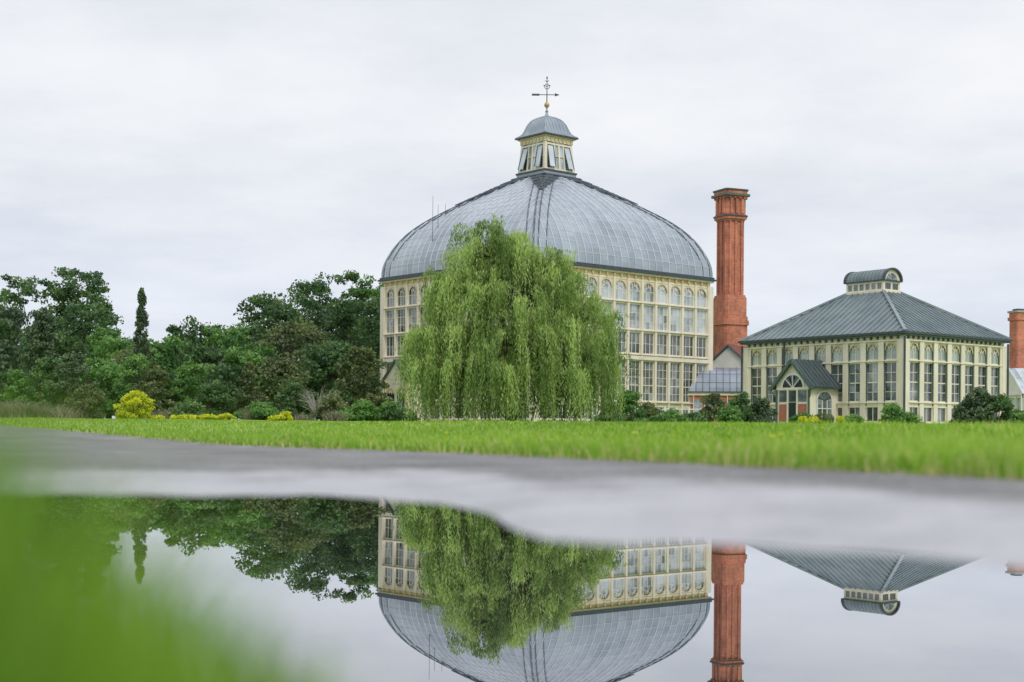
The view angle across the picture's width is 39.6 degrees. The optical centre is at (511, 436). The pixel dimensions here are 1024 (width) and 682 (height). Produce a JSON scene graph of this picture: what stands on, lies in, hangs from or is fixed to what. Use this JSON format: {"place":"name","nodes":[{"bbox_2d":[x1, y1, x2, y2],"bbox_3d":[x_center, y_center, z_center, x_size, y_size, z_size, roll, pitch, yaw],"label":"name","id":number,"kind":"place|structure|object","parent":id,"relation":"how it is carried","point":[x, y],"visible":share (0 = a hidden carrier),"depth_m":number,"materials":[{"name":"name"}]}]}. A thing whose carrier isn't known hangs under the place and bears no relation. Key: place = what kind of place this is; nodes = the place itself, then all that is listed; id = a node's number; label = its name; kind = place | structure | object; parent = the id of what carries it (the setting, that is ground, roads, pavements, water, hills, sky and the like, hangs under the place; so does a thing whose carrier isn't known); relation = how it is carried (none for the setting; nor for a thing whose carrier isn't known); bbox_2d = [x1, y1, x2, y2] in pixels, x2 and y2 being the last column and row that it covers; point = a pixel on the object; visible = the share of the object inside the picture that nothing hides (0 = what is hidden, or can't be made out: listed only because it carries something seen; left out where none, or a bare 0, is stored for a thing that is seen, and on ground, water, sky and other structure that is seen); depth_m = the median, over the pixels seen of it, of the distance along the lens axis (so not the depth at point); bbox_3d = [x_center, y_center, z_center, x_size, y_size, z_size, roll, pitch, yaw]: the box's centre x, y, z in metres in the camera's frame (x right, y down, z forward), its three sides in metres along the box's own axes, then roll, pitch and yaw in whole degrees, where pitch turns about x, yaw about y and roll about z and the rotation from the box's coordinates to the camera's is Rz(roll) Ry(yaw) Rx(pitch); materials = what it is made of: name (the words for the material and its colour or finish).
{"place":"outdoors","nodes":[
{"label":"outdoors","id":0,"kind":"place"},
{"bbox_2d":[0,398,357,420],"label":"ornamental grass","id":1,"kind":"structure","parent":0,"point":[13,409],"depth_m":77.81,"materials":[{"name":"green plant"}]},
{"bbox_2d":[0,419,1023,681],"bbox_3d":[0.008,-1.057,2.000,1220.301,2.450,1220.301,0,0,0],"label":"ground","id":2,"kind":"structure","parent":0,"point":[802,507],"depth_m":3.38,"materials":[{"name":"grey asphalt"}]},
{"bbox_2d":[0,372,8,403],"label":"garden shrub","id":3,"kind":"object","parent":2,"relation":"on","point":[4,385],"visible":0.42,"depth_m":86.25,"materials":[{"name":"green plant"}]},
{"bbox_2d":[0,369,44,406],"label":"garden shrub","id":4,"kind":"object","parent":2,"relation":"on","point":[16,379],"visible":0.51,"depth_m":84.45,"materials":[{"name":"green plant"}]},
{"bbox_2d":[19,306,62,406],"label":"conifer tree","id":5,"kind":"object","parent":2,"relation":"on","point":[48,338],"visible":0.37,"depth_m":91.53,"materials":[{"name":"green plant"}]},
{"bbox_2d":[22,355,67,407],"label":"garden shrub","id":6,"kind":"object","parent":2,"relation":"on","point":[46,365],"visible":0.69,"depth_m":83.27,"materials":[{"name":"green plant"}]},
{"bbox_2d":[46,351,103,417],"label":"garden shrub","id":7,"kind":"object","parent":2,"relation":"on","point":[77,369],"visible":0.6,"depth_m":82.47,"materials":[{"name":"green plant"}]},
{"bbox_2d":[64,383,106,418],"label":"garden shrub","id":8,"kind":"object","parent":2,"relation":"on","point":[88,391],"visible":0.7,"depth_m":79.66,"materials":[{"name":"green plant"}]},
{"bbox_2d":[106,352,158,409],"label":"tree","id":9,"kind":"object","parent":2,"relation":"on","point":[131,361],"visible":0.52,"depth_m":85.53,"materials":[{"name":"green plant"}]},
{"bbox_2d":[113,390,165,418],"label":"golden shrub","id":10,"kind":"object","parent":2,"relation":"on","point":[134,397],"visible":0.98,"depth_m":74.64,"materials":[{"name":"yellow plant"}]},
{"bbox_2d":[131,287,151,383],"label":"cypress tree","id":11,"kind":"object","parent":2,"relation":"on","point":[141,321],"visible":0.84,"depth_m":89.84,"materials":[{"name":"green plant"}]},
{"bbox_2d":[120,343,163,417],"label":"conifer tree","id":12,"kind":"object","parent":2,"relation":"on","point":[150,361],"visible":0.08,"depth_m":90.70,"materials":[{"name":"green plant"}]},
{"bbox_2d":[129,364,177,418],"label":"garden shrub","id":13,"kind":"object","parent":2,"relation":"on","point":[153,374],"visible":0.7,"depth_m":83.75,"materials":[{"name":"green plant"}]},
{"bbox_2d":[169,414,193,418],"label":"golden shrub","id":14,"kind":"object","parent":2,"relation":"on","point":[183,416],"visible":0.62,"depth_m":73.39,"materials":[{"name":"yellow plant"}]},
{"bbox_2d":[171,401,206,415],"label":"garden shrub","id":15,"kind":"object","parent":2,"relation":"on","point":[189,408],"visible":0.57,"depth_m":78.64,"materials":[{"name":"green plant"}]},
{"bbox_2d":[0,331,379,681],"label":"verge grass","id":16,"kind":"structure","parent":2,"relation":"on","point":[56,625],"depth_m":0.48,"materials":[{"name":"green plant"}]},
{"bbox_2d":[170,358,209,415],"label":"garden shrub","id":17,"kind":"object","parent":2,"relation":"on","point":[184,374],"visible":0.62,"depth_m":85.65,"materials":[{"name":"green plant"}]},
{"bbox_2d":[0,266,383,418],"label":"background tree line","id":18,"kind":"object","parent":2,"relation":"on","point":[295,335],"visible":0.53,"depth_m":111.73,"materials":[{"name":"green plant"}]},
{"bbox_2d":[189,413,218,419],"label":"golden shrub","id":19,"kind":"object","parent":2,"relation":"on","point":[209,416],"visible":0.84,"depth_m":73.61,"materials":[{"name":"yellow plant"}]},
{"bbox_2d":[195,379,235,415],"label":"garden shrub","id":20,"kind":"object","parent":2,"relation":"on","point":[216,397],"visible":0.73,"depth_m":83.75,"materials":[{"name":"green plant"}]},
{"bbox_2d":[217,413,236,419],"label":"golden shrub","id":21,"kind":"object","parent":2,"relation":"on","point":[226,416],"visible":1,"depth_m":73.82,"materials":[{"name":"yellow plant"}]},
{"bbox_2d":[228,361,272,418],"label":"conifer tree","id":22,"kind":"object","parent":2,"relation":"on","point":[247,377],"visible":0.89,"depth_m":85.76,"materials":[{"name":"green plant"}]},
{"bbox_2d":[233,401,278,419],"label":"garden shrub","id":23,"kind":"object","parent":2,"relation":"on","point":[238,415],"visible":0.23,"depth_m":79.65,"materials":[{"name":"green plant"}]},
{"bbox_2d":[248,404,283,419],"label":"garden shrub","id":24,"kind":"object","parent":2,"relation":"on","point":[263,412],"visible":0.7,"depth_m":77.48,"materials":[{"name":"green plant"}]},
{"bbox_2d":[267,415,280,420],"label":"golden shrub","id":25,"kind":"object","parent":2,"relation":"on","point":[272,418],"visible":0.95,"depth_m":73.77,"materials":[{"name":"yellow plant"}]},
{"bbox_2d":[277,411,293,420],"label":"golden shrub","id":26,"kind":"object","parent":2,"relation":"on","point":[281,416],"visible":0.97,"depth_m":73.80,"materials":[{"name":"yellow plant"}]},
{"bbox_2d":[271,379,317,420],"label":"garden shrub","id":27,"kind":"object","parent":2,"relation":"on","point":[291,392],"visible":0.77,"depth_m":83.57,"materials":[{"name":"green plant"}]},
{"bbox_2d":[298,385,337,420],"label":"bare branched bush","id":28,"kind":"object","parent":2,"relation":"on","point":[313,406],"visible":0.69,"depth_m":82.88,"materials":[{"name":"plant"}]},
{"bbox_2d":[315,389,339,410],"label":"garden shrub","id":29,"kind":"object","parent":2,"relation":"on","point":[329,393],"visible":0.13,"depth_m":85.82,"materials":[{"name":"green plant"}]},
{"bbox_2d":[308,393,348,420],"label":"garden shrub","id":30,"kind":"object","parent":2,"relation":"on","point":[329,403],"visible":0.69,"depth_m":81.69,"materials":[{"name":"green plant"}]},
{"bbox_2d":[333,407,362,420],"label":"garden shrub","id":31,"kind":"object","parent":2,"relation":"on","point":[352,413],"visible":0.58,"depth_m":79.56,"materials":[{"name":"green plant"}]},
{"bbox_2d":[333,345,389,409],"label":"shrub","id":32,"kind":"object","parent":2,"relation":"on","point":[357,386],"visible":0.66,"depth_m":87.54,"materials":[{"name":"green plant"}]},
{"bbox_2d":[343,399,380,420],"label":"garden shrub","id":33,"kind":"object","parent":2,"relation":"on","point":[367,410],"visible":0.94,"depth_m":79.67,"materials":[{"name":"green plant"}]},
{"bbox_2d":[365,386,392,412],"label":"garden shrub","id":34,"kind":"object","parent":2,"relation":"on","point":[379,398],"visible":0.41,"depth_m":83.73,"materials":[{"name":"green plant"}]},
{"bbox_2d":[374,400,401,421],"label":"garden shrub","id":35,"kind":"object","parent":2,"relation":"on","point":[389,408],"visible":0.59,"depth_m":80.56,"materials":[{"name":"green plant"}]},
{"bbox_2d":[382,359,425,420],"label":"entrance porch","id":36,"kind":"object","parent":2,"relation":"on","point":[389,379],"visible":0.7,"depth_m":104.96,"materials":[{"name":"beige paint"}]},
{"bbox_2d":[392,407,421,421],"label":"garden shrub","id":37,"kind":"object","parent":2,"relation":"on","point":[398,415],"visible":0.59,"depth_m":79.60,"materials":[{"name":"green plant"}]},
{"bbox_2d":[2,493,1023,681],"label":"puddle water","id":38,"kind":"structure","parent":2,"relation":"on","point":[423,592],"depth_m":1.30,"materials":[{"name":"clear liquid"}]},
{"bbox_2d":[391,214,639,421],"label":"weeping willow tree","id":39,"kind":"object","parent":2,"relation":"on","point":[470,357],"visible":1,"depth_m":68.03,"materials":[{"name":"green plant"}]},
{"bbox_2d":[377,258,716,421],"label":"walls and windows","id":40,"kind":"structure","parent":2,"relation":"on","point":[669,336],"depth_m":104.05,"materials":[{"name":"beige paint"}]},
{"bbox_2d":[381,172,712,277],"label":"dome","id":41,"kind":"structure","parent":40,"relation":"on","point":[591,223],"depth_m":103.51,"materials":[{"name":"grey glass"}]},
{"bbox_2d":[432,204,445,241],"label":"lightning rods","id":42,"kind":"object","parent":41,"relation":"attached to","point":[432,223],"visible":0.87,"depth_m":105.31,"materials":[{"name":"metal"}]},
{"bbox_2d":[515,92,578,177],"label":"lantern","id":43,"kind":"object","parent":41,"relation":"on","point":[546,142],"visible":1,"depth_m":107.11,"materials":[{"name":"beige paint"}]},
{"bbox_2d":[532,77,558,95],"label":"weathervane","id":44,"kind":"object","parent":43,"relation":"on","point":[555,94],"visible":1,"depth_m":108.03,"materials":[{"name":"metal"}]},
{"bbox_2d":[593,401,625,421],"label":"garden shrub","id":45,"kind":"object","parent":2,"relation":"on","point":[601,416],"visible":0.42,"depth_m":78.56,"materials":[{"name":"green plant"}]},
{"bbox_2d":[616,388,648,421],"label":"garden shrub","id":46,"kind":"object","parent":2,"relation":"on","point":[631,406],"visible":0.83,"depth_m":79.79,"materials":[{"name":"green plant"}]},
{"bbox_2d":[568,406,712,420],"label":"white rail fence","id":47,"kind":"object","parent":2,"relation":"on","point":[665,409],"visible":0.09,"depth_m":88.47,"materials":[{"name":"paint"}]},
{"bbox_2d":[638,401,664,418],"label":"garden shrub","id":48,"kind":"object","parent":2,"relation":"on","point":[651,411],"visible":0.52,"depth_m":81.64,"materials":[{"name":"green plant"}]},
{"bbox_2d":[648,413,676,421],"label":"garden shrub","id":49,"kind":"object","parent":2,"relation":"on","point":[661,417],"visible":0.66,"depth_m":79.59,"materials":[{"name":"green plant"}]},
{"bbox_2d":[445,422,880,440],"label":"dandelion flowers","id":50,"kind":"object","parent":2,"relation":"on","point":[770,435],"visible":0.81,"depth_m":9.40,"materials":[{"name":"yellow plant"}]},
{"bbox_2d":[663,408,690,422],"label":"garden shrub","id":51,"kind":"object","parent":2,"relation":"on","point":[676,415],"visible":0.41,"depth_m":82.53,"materials":[{"name":"green plant"}]},
{"bbox_2d":[683,412,707,421],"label":"garden shrub","id":52,"kind":"object","parent":2,"relation":"on","point":[695,416],"visible":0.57,"depth_m":83.49,"materials":[{"name":"green plant"}]},
{"bbox_2d":[699,392,727,422],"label":"garden shrub","id":53,"kind":"object","parent":2,"relation":"on","point":[713,399],"visible":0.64,"depth_m":85.80,"materials":[{"name":"green plant"}]},
{"bbox_2d":[687,367,742,421],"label":"barrel roof greenhouse","id":54,"kind":"object","parent":2,"relation":"on","point":[724,383],"visible":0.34,"depth_m":105.64,"materials":[{"name":"glass"}]},
{"bbox_2d":[713,343,745,367],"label":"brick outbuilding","id":55,"kind":"structure","parent":2,"relation":"on","point":[728,355],"depth_m":115.38,"materials":[{"name":"beige paint"}]},
{"bbox_2d":[714,403,745,422],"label":"garden shrub","id":56,"kind":"object","parent":2,"relation":"on","point":[731,413],"visible":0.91,"depth_m":83.64,"materials":[{"name":"green plant"}]},
{"bbox_2d":[711,188,749,356],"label":"brick chimney","id":57,"kind":"object","parent":2,"relation":"on","point":[730,321],"visible":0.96,"depth_m":123.15,"materials":[{"name":"brick"}]},
{"bbox_2d":[723,391,758,422],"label":"garden shrub","id":58,"kind":"object","parent":2,"relation":"on","point":[742,401],"visible":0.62,"depth_m":84.71,"materials":[{"name":"green plant"}]},
{"bbox_2d":[743,396,777,422],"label":"garden shrub","id":59,"kind":"object","parent":2,"relation":"on","point":[764,409],"visible":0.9,"depth_m":84.67,"materials":[{"name":"green plant"}]},
{"bbox_2d":[789,412,813,423],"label":"garden shrub","id":60,"kind":"object","parent":2,"relation":"on","point":[794,418],"visible":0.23,"depth_m":83.80,"materials":[{"name":"green plant"}]},
{"bbox_2d":[797,416,809,423],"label":"golden shrub","id":61,"kind":"object","parent":2,"relation":"on","point":[802,418],"visible":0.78,"depth_m":81.85,"materials":[{"name":"yellow plant"}]},
{"bbox_2d":[808,416,821,422],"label":"golden shrub","id":62,"kind":"object","parent":2,"relation":"on","point":[813,419],"visible":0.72,"depth_m":81.88,"materials":[{"name":"yellow plant"}]},
{"bbox_2d":[814,412,833,422],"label":"garden shrub","id":63,"kind":"object","parent":2,"relation":"on","point":[824,416],"visible":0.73,"depth_m":83.36,"materials":[{"name":"green plant"}]},
{"bbox_2d":[835,415,845,423],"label":"golden shrub","id":64,"kind":"object","parent":2,"relation":"on","point":[839,418],"visible":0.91,"depth_m":81.84,"materials":[{"name":"yellow plant"}]},
{"bbox_2d":[844,413,868,423],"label":"garden shrub","id":65,"kind":"object","parent":2,"relation":"on","point":[851,417],"visible":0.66,"depth_m":82.72,"materials":[{"name":"green plant"}]},
{"bbox_2d":[738,268,1012,424],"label":"conservatory pavilion","id":66,"kind":"structure","parent":2,"relation":"on","point":[869,345],"depth_m":89.16,"materials":[{"name":"beige paint"}]},
{"bbox_2d":[878,402,905,422],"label":"garden shrub","id":67,"kind":"object","parent":2,"relation":"on","point":[892,411],"visible":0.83,"depth_m":79.56,"materials":[{"name":"green plant"}]},
{"bbox_2d":[902,411,924,424],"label":"garden shrub","id":68,"kind":"object","parent":2,"relation":"on","point":[911,417],"visible":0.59,"depth_m":79.46,"materials":[{"name":"green plant"}]},
{"bbox_2d":[950,400,976,424],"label":"garden shrub","id":69,"kind":"object","parent":2,"relation":"on","point":[960,413],"visible":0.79,"depth_m":75.63,"materials":[{"name":"green plant"}]},
{"bbox_2d":[959,387,1006,423],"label":"garden shrub","id":70,"kind":"object","parent":2,"relation":"on","point":[979,399],"visible":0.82,"depth_m":75.42,"materials":[{"name":"green plant"}]},
{"bbox_2d":[979,393,1014,423],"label":"garden shrub","id":71,"kind":"object","parent":2,"relation":"on","point":[1003,404],"visible":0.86,"depth_m":75.70,"materials":[{"name":"green plant"}]},
{"bbox_2d":[992,408,1023,422],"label":"garden shrub","id":72,"kind":"object","parent":2,"relation":"on","point":[1016,410],"visible":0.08,"depth_m":79.80,"materials":[{"name":"green plant"}]},
{"bbox_2d":[1006,368,1023,410],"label":"glass greenhouse","id":73,"kind":"object","parent":2,"relation":"on","point":[1016,385],"visible":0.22,"depth_m":106.50,"materials":[{"name":"glass"}]},
{"bbox_2d":[1007,309,1023,367],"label":"brick chimney","id":74,"kind":"object","parent":2,"relation":"on","point":[1016,335],"visible":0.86,"depth_m":109.54,"materials":[{"name":"brick"}]},
{"bbox_2d":[1012,412,1023,423],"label":"garden shrub","id":75,"kind":"object","parent":2,"relation":"on","point":[1018,416],"visible":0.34,"depth_m":77.52,"materials":[{"name":"green plant"}]},
{"bbox_2d":[0,0,1023,419],"label":"sky","id":76,"kind":"structure","parent":0,"point":[206,157],"materials":[{"name":"white"}]},
{"bbox_2d":[1,417,1023,479],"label":"lawn grass","id":77,"kind":"structure","parent":0,"point":[996,449],"depth_m":10.41,"materials":[{"name":"green plant"}]}
]}

